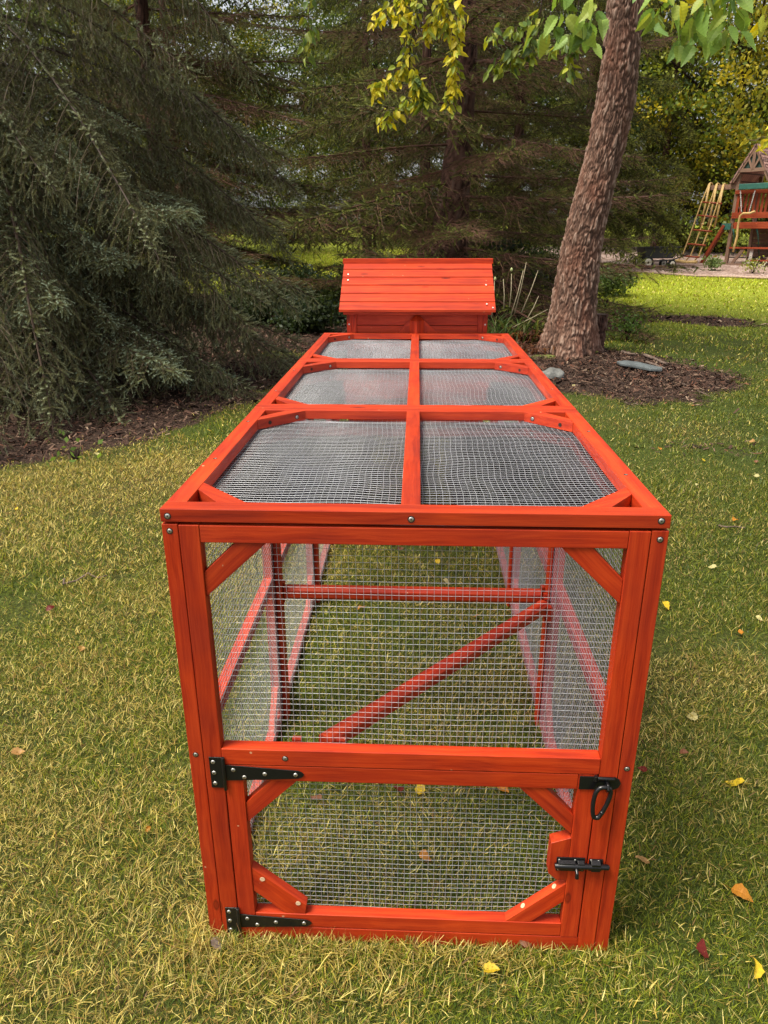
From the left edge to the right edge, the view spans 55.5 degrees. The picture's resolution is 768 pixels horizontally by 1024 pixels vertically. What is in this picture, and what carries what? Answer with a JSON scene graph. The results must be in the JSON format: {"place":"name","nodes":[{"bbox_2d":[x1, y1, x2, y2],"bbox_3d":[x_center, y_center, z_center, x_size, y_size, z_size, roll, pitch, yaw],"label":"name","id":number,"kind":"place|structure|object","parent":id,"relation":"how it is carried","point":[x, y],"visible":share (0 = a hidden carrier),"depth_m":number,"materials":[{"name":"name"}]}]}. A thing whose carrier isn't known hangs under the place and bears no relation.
{"place":"outdoors","nodes":[
{"label":"outdoors","id":0,"kind":"place"},
{"bbox_2d":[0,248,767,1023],"bbox_3d":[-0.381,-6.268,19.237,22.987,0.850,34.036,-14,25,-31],"label":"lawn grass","id":1,"kind":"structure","parent":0,"point":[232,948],"depth_m":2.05,"materials":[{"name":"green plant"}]},
{"bbox_2d":[6,747,24,754],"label":"fallen leaf","id":2,"kind":"object","parent":1,"relation":"on","point":[18,750],"visible":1,"depth_m":2.15,"materials":[{"name":"orange plant"}]},
{"bbox_2d":[43,605,54,611],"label":"fallen leaf","id":3,"kind":"object","parent":1,"relation":"on","point":[48,607],"visible":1,"depth_m":2.98,"materials":[{"name":"red plant"}]},
{"bbox_2d":[62,572,106,584],"bbox_3d":[-1.341,0.289,3.257,0.189,0.017,0.074,-13,24,-30],"label":"stick","id":4,"kind":"object","parent":1,"relation":"on","point":[63,583],"visible":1,"depth_m":3.23,"materials":[{"name":"wood"}]},
{"bbox_2d":[211,937,220,949],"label":"fallen leaf","id":5,"kind":"object","parent":1,"relation":"on","point":[214,941],"visible":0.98,"depth_m":1.57,"materials":[{"name":"plant"}]},
{"bbox_2d":[311,794,325,802],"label":"fallen leaf","id":6,"kind":"object","parent":1,"relation":"on","point":[318,796],"visible":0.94,"depth_m":1.97,"materials":[{"name":"brown plant"}]},
{"bbox_2d":[475,961,499,972],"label":"fallen leaf","id":7,"kind":"object","parent":1,"relation":"on","point":[490,968],"visible":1,"depth_m":1.52,"materials":[{"name":"yellow plant"}]},
{"bbox_2d":[497,787,508,792],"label":"fallen leaf","id":8,"kind":"object","parent":1,"relation":"on","point":[502,789],"visible":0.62,"depth_m":2.00,"materials":[{"name":"orange plant"}]},
{"bbox_2d":[511,940,531,947],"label":"fallen leaf","id":9,"kind":"object","parent":1,"relation":"on","point":[522,942],"visible":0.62,"depth_m":1.57,"materials":[{"name":"brown plant"}]},
{"bbox_2d":[636,855,655,863],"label":"fallen leaf","id":10,"kind":"object","parent":1,"relation":"on","point":[643,859],"visible":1,"depth_m":1.78,"materials":[{"name":"brown plant"}]},
{"bbox_2d":[687,712,701,719],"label":"fallen leaf","id":11,"kind":"object","parent":1,"relation":"on","point":[693,714],"visible":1,"depth_m":2.31,"materials":[{"name":"yellow plant"}]},
{"bbox_2d":[696,938,708,964],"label":"fallen leaf","id":12,"kind":"object","parent":1,"relation":"on","point":[701,948],"visible":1,"depth_m":1.56,"materials":[{"name":"red plant"}]},
{"bbox_2d":[724,883,752,901],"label":"fallen leaf","id":13,"kind":"object","parent":1,"relation":"on","point":[740,890],"visible":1,"depth_m":1.68,"materials":[{"name":"orange plant"}]},
{"bbox_2d":[0,224,767,1023],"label":"ground","id":14,"kind":"structure","parent":0,"point":[582,404],"depth_m":2.33,"materials":[{"name":"green plant"}]},
{"bbox_2d":[41,430,102,466],"bbox_3d":[-2.151,-0.424,4.923,0.410,0.223,0.330,13,25,31],"label":"weed","id":15,"kind":"object","parent":14,"relation":"on","point":[76,456],"visible":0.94,"depth_m":4.97,"materials":[{"name":"green plant"}]},
{"bbox_2d":[1,50,152,306],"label":"spruce tree","id":16,"kind":"object","parent":14,"relation":"on","point":[20,109],"depth_m":12.18,"materials":[{"name":"green plant"}]},
{"bbox_2d":[0,0,182,241],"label":"broadleaf tree","id":17,"kind":"object","parent":14,"relation":"on","point":[3,12],"depth_m":30.47,"materials":[{"name":"green plant"}]},
{"bbox_2d":[0,0,325,454],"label":"spruce tree","id":18,"kind":"object","parent":14,"relation":"on","point":[75,273],"visible":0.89,"depth_m":6.57,"materials":[{"name":"green plant"}]},
{"bbox_2d":[18,0,312,200],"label":"broadleaf tree","id":19,"kind":"object","parent":14,"relation":"on","point":[251,45],"visible":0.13,"depth_m":27.05,"materials":[{"name":"green plant"}]},
{"bbox_2d":[69,0,275,250],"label":"spruce tree","id":20,"kind":"object","parent":14,"relation":"on","point":[215,48],"visible":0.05,"depth_m":23.27,"materials":[{"name":"green plant"}]},
{"bbox_2d":[0,0,397,306],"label":"spruce tree","id":21,"kind":"object","parent":14,"relation":"on","point":[246,109],"visible":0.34,"depth_m":13.56,"materials":[{"name":"green plant"}]},
{"bbox_2d":[219,256,321,324],"bbox_3d":[-1.967,-3.661,12.072,1.874,1.109,1.508,-5,22,-13],"label":"bush","id":22,"kind":"object","parent":14,"relation":"on","point":[251,313],"visible":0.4,"depth_m":11.95,"materials":[{"name":"green plant"}]},
{"bbox_2d":[262,262,343,300],"bbox_3d":[-1.310,-4.062,13.206,2.219,0.975,1.742,1,21,2],"label":"bush","id":23,"kind":"object","parent":14,"relation":"on","point":[302,272],"visible":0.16,"depth_m":13.10,"materials":[{"name":"green plant"}]},
{"bbox_2d":[261,293,346,336],"bbox_3d":[-1.148,-3.037,11.137,1.475,0.652,1.092,1,21,2],"label":"bush","id":24,"kind":"object","parent":14,"relation":"on","point":[313,323],"visible":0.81,"depth_m":11.03,"materials":[{"name":"green plant"}]},
{"bbox_2d":[209,0,399,238],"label":"broadleaf tree","id":25,"kind":"object","parent":14,"relation":"on","point":[269,67],"visible":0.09,"depth_m":36.62,"materials":[{"name":"green plant"}]},
{"bbox_2d":[291,268,346,320],"bbox_3d":[-0.570,-3.646,12.275,2.033,0.918,1.328,1,21,2],"label":"bush","id":26,"kind":"object","parent":14,"relation":"on","point":[334,293],"visible":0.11,"depth_m":12.14,"materials":[{"name":"green plant"}]},
{"bbox_2d":[267,0,469,257],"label":"spruce tree","id":27,"kind":"object","parent":14,"relation":"on","point":[327,144],"visible":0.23,"depth_m":21.96,"materials":[{"name":"green plant"}]},
{"bbox_2d":[271,0,480,244],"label":"broadleaf tree","id":28,"kind":"object","parent":14,"relation":"on","point":[338,15],"visible":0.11,"depth_m":31.32,"materials":[{"name":"green plant"}]},
{"bbox_2d":[0,307,767,467],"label":"mulch litter","id":29,"kind":"object","parent":14,"relation":"on","point":[668,370],"visible":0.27,"depth_m":7.26,"materials":[{"name":"brown wood"}]},
{"bbox_2d":[542,367,564,379],"bbox_3d":[1.776,-1.451,7.749,0.305,0.163,0.240,-6,22,-14],"label":"rock","id":30,"kind":"object","parent":29,"relation":"on","point":[551,372],"visible":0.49,"depth_m":7.67,"materials":[{"name":"stone"}]},
{"bbox_2d":[617,360,661,371],"bbox_3d":[2.873,-1.635,8.152,0.232,0.042,0.577,-15,26,-34],"label":"slate slab","id":31,"kind":"object","parent":29,"relation":"on","point":[639,365],"depth_m":8.10,"materials":[{"name":"grey stone"}]},
{"bbox_2d":[643,354,667,364],"bbox_3d":[3.224,-1.823,8.689,0.063,0.052,0.648,-2,21,-4],"label":"stick","id":32,"kind":"object","parent":29,"relation":"on","point":[652,357],"visible":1,"depth_m":8.68,"materials":[{"name":"brown wood"}]},
{"bbox_2d":[645,361,665,368],"bbox_3d":[3.108,-1.680,8.332,0.040,0.037,0.412,-4,21,-11],"label":"stick","id":33,"kind":"object","parent":29,"relation":"on","point":[648,362],"visible":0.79,"depth_m":8.34,"materials":[{"name":"wood"}]},
{"bbox_2d":[393,785,403,797],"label":"fallen leaf","id":34,"kind":"object","parent":14,"relation":"on","point":[400,788],"visible":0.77,"depth_m":2.00,"materials":[{"name":"red plant"}]},
{"bbox_2d":[159,333,671,950],"bbox_3d":[0.099,0.055,2.490,0.862,1.007,2.375,1,21,2],"label":"chicken run","id":35,"kind":"object","parent":14,"relation":"on","point":[551,477],"visible":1,"depth_m":1.50,"materials":[{"name":"red wood"}]},
{"bbox_2d":[209,757,609,936],"bbox_3d":[0.057,0.704,1.497,0.800,0.476,0.054,1,21,2],"label":"door","id":36,"kind":"structure","parent":35,"relation":"in","point":[567,849],"depth_m":1.51,"materials":[{"name":"red wood"}]},
{"bbox_2d":[590,785,612,819],"bbox_3d":[0.419,0.560,1.405,0.040,0.076,0.017,1,21,2],"label":"carabiner","id":37,"kind":"object","parent":35,"relation":"hanging from","point":[601,813],"visible":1,"depth_m":1.40,"materials":[{"name":"black metal"}]},
{"bbox_2d":[339,258,495,422],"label":"chicken coop","id":38,"kind":"structure","parent":14,"relation":"on","point":[417,295],"depth_m":3.42,"materials":[{"name":"red wood"}]},
{"bbox_2d":[415,784,424,793],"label":"fallen leaf","id":39,"kind":"object","parent":14,"relation":"on","point":[421,787],"visible":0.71,"depth_m":2.02,"materials":[{"name":"yellow plant"}]},
{"bbox_2d":[417,849,430,860],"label":"fallen leaf","id":40,"kind":"object","parent":14,"relation":"on","point":[425,853],"visible":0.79,"depth_m":1.79,"materials":[{"name":"orange plant"}]},
{"bbox_2d":[308,0,561,258],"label":"spruce tree","id":41,"kind":"object","parent":14,"relation":"on","point":[427,52],"visible":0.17,"depth_m":17.95,"materials":[{"name":"green plant"}]},
{"bbox_2d":[227,0,707,351],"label":"spruce tree","id":42,"kind":"object","parent":14,"relation":"on","point":[451,233],"visible":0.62,"depth_m":11.15,"materials":[{"name":"green plant"}]},
{"bbox_2d":[380,0,560,260],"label":"spruce tree","id":43,"kind":"object","parent":14,"relation":"on","point":[441,49],"visible":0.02,"depth_m":24.92,"materials":[{"name":"green plant"}]},
{"bbox_2d":[388,2,585,194],"bbox_3d":[4.534,-19.797,34.189,10.336,13.684,10.343,1,21,2],"label":"broadleaf tree","id":44,"kind":"object","parent":14,"relation":"on","point":[435,46],"visible":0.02,"depth_m":32.43,"materials":[{"name":"green plant"}]},
{"bbox_2d":[468,234,549,312],"bbox_3d":[2.007,-4.164,12.812,1.851,1.438,1.393,1,21,2],"label":"bush","id":45,"kind":"object","parent":14,"relation":"on","point":[512,248],"visible":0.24,"depth_m":12.63,"materials":[{"name":"green plant"}]},
{"bbox_2d":[491,327,542,344],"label":"brown fern","id":46,"kind":"object","parent":14,"relation":"on","point":[530,334],"visible":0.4,"depth_m":10.12,"materials":[{"name":"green plant"}]},
{"bbox_2d":[487,262,547,343],"bbox_3d":[1.731,-2.912,10.149,1.543,1.062,1.538,-3,21,-8],"label":"daylily clump","id":47,"kind":"object","parent":14,"relation":"on","point":[504,329],"visible":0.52,"depth_m":10.16,"materials":[{"name":"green plant"}]},
{"bbox_2d":[413,0,646,264],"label":"spruce tree","id":48,"kind":"object","parent":14,"relation":"on","point":[517,101],"visible":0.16,"depth_m":18.24,"materials":[{"name":"green plant"}]},
{"bbox_2d":[500,242,559,307],"bbox_3d":[2.921,-4.525,13.822,1.850,1.315,1.387,1,21,2],"label":"bush","id":49,"kind":"object","parent":14,"relation":"on","point":[542,251],"visible":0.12,"depth_m":13.60,"materials":[{"name":"green plant"}]},
{"bbox_2d":[297,0,767,359],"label":"leaning tree","id":50,"kind":"object","parent":14,"relation":"on","point":[570,329],"visible":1,"depth_m":5.98,"materials":[{"name":"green plant"}]},
{"bbox_2d":[514,339,554,355],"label":"brown fern","id":51,"kind":"object","parent":14,"relation":"on","point":[526,349],"visible":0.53,"depth_m":9.24,"materials":[{"name":"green plant"}]},
{"bbox_2d":[530,354,555,359],"bbox_3d":[1.979,-1.916,9.033,0.411,0.060,0.249,-1,21,-3],"label":"mossy stone","id":52,"kind":"object","parent":14,"relation":"on","point":[547,355],"visible":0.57,"depth_m":8.99,"materials":[{"name":"green stone"}]},
{"bbox_2d":[486,0,693,260],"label":"spruce tree","id":53,"kind":"object","parent":14,"relation":"on","point":[670,222],"visible":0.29,"depth_m":21.20,"materials":[{"name":"green plant"}]},
{"bbox_2d":[597,313,607,348],"bbox_3d":[2.798,-2.352,9.580,0.255,0.487,0.256,1,21,2],"label":"tree stump","id":54,"kind":"object","parent":14,"relation":"on","point":[601,322],"visible":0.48,"depth_m":9.48,"materials":[{"name":"brown wood"}]},
{"bbox_2d":[478,0,737,246],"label":"broadleaf tree","id":55,"kind":"object","parent":14,"relation":"on","point":[642,67],"visible":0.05,"depth_m":28.00,"materials":[{"name":"green plant"}]},
{"bbox_2d":[597,289,626,318],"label":"weed","id":56,"kind":"object","parent":14,"relation":"on","point":[601,303],"visible":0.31,"depth_m":11.72,"materials":[{"name":"green plant"}]},
{"bbox_2d":[598,262,643,296],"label":"bush","id":57,"kind":"object","parent":14,"relation":"on","point":[611,286],"visible":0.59,"depth_m":15.54,"materials":[{"name":"green plant"}]},
{"bbox_2d":[606,307,653,341],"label":"weed","id":58,"kind":"object","parent":14,"relation":"on","point":[625,326],"visible":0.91,"depth_m":10.33,"materials":[{"name":"green plant"}]},
{"bbox_2d":[638,766,648,771],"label":"fallen leaf","id":59,"kind":"object","parent":14,"relation":"on","point":[644,769],"visible":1,"depth_m":2.08,"materials":[{"name":"red plant"}]},
{"bbox_2d":[556,0,767,239],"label":"broadleaf tree","id":60,"kind":"object","parent":14,"relation":"on","point":[698,114],"visible":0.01,"depth_m":36.33,"materials":[{"name":"green plant"}]},
{"bbox_2d":[662,600,669,609],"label":"fallen leaf","id":61,"kind":"object","parent":14,"relation":"on","point":[666,604],"visible":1,"depth_m":2.99,"materials":[{"name":"yellow plant"}]},
{"bbox_2d":[602,0,760,252],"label":"spruce tree","id":62,"kind":"object","parent":14,"relation":"on","point":[683,119],"visible":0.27,"depth_m":26.70,"materials":[{"name":"green plant"}]},
{"bbox_2d":[676,748,688,753],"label":"fallen leaf","id":63,"kind":"object","parent":14,"relation":"on","point":[683,751],"visible":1,"depth_m":2.14,"materials":[{"name":"brown plant"}]},
{"bbox_2d":[626,0,767,256],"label":"broadleaf tree","id":64,"kind":"object","parent":14,"relation":"on","point":[737,107],"visible":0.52,"depth_m":25.86,"materials":[{"name":"green plant"}]},
{"bbox_2d":[627,270,767,278],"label":"lawn edging","id":65,"kind":"object","parent":14,"relation":"on","point":[726,276],"visible":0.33,"depth_m":19.65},
{"bbox_2d":[677,0,767,253],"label":"spruce tree","id":66,"kind":"object","parent":14,"relation":"on","point":[759,108],"visible":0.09,"depth_m":27.89,"materials":[{"name":"green plant"}]},
{"bbox_2d":[692,2,767,234],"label":"broadleaf tree","id":67,"kind":"object","parent":14,"relation":"on","point":[725,62],"visible":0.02,"depth_m":30.68,"materials":[{"name":"green plant"}]},
{"bbox_2d":[718,525,744,528],"bbox_3d":[1.811,0.077,3.803,0.125,0.016,0.050,1,21,2],"label":"stick","id":68,"kind":"object","parent":14,"relation":"on","point":[730,526],"visible":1,"depth_m":3.80,"materials":[{"name":"wood"}]},
{"bbox_2d":[725,778,751,785],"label":"fallen leaf","id":69,"kind":"object","parent":14,"relation":"on","point":[740,780],"visible":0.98,"depth_m":2.04,"materials":[{"name":"yellow plant"}]},
{"bbox_2d":[753,957,764,985],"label":"fallen leaf","id":70,"kind":"object","parent":14,"relation":"on","point":[759,971],"visible":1,"depth_m":1.51,"materials":[{"name":"yellow plant"}]},
{"bbox_2d":[2,0,767,225],"label":"sky","id":71,"kind":"structure","parent":0,"point":[216,1],"materials":[{"name":"white"}]},
{"bbox_2d":[522,246,767,276],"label":"gravel path","id":72,"kind":"structure","parent":0,"point":[734,270],"depth_m":22.90,"materials":[{"name":"beige gravel"}]},
{"bbox_2d":[633,246,689,268],"bbox_3d":[8.472,-7.722,22.092,1.578,0.620,0.761,-2,21,-4],"label":"utility cart","id":73,"kind":"object","parent":72,"relation":"on","point":[648,250],"visible":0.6,"depth_m":21.80,"materials":[{"name":"black plastic"}]},
{"bbox_2d":[701,255,725,270],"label":"weed","id":74,"kind":"object","parent":72,"relation":"on","point":[712,262],"visible":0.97,"depth_m":21.12,"materials":[{"name":"green plant"}]},
{"bbox_2d":[700,144,767,266],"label":"playset","id":75,"kind":"object","parent":72,"relation":"on","point":[751,172],"visible":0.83,"depth_m":22.59,"materials":[{"name":"brown wood"}]},
{"bbox_2d":[675,182,726,262],"bbox_3d":[10.097,-9.269,23.470,0.589,2.482,1.476,-51,54,-64],"label":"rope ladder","id":76,"kind":"object","parent":75,"relation":"attached to","point":[713,202],"visible":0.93,"depth_m":23.29,"materials":[{"name":"weathered yellowish-brown wood"}]},
{"bbox_2d":[732,190,755,251],"bbox_3d":[11.063,-8.933,22.395,0.170,1.802,0.627,-17,27,-37],"label":"trapeze swing","id":77,"kind":"object","parent":75,"relation":"hanging from","point":[738,223],"visible":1,"depth_m":22.39,"materials":[{"name":"yellow metal"}]},
{"bbox_2d":[729,229,762,257],"bbox_3d":[11.402,-8.455,22.953,0.450,0.885,1.016,-17,27,-37],"label":"swing","id":78,"kind":"object","parent":75,"relation":"hanging from","point":[734,240],"visible":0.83,"depth_m":22.96,"materials":[{"name":"teal plastic"}]},
{"bbox_2d":[729,247,767,263],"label":"picnic table","id":79,"kind":"object","parent":72,"relation":"on","point":[741,251],"visible":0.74,"depth_m":22.78,"materials":[{"name":"beige wood"}]},
{"bbox_2d":[739,255,766,273],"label":"weed","id":80,"kind":"object","parent":72,"relation":"on","point":[754,264],"visible":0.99,"depth_m":20.16,"materials":[{"name":"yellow plant"}]}
]}

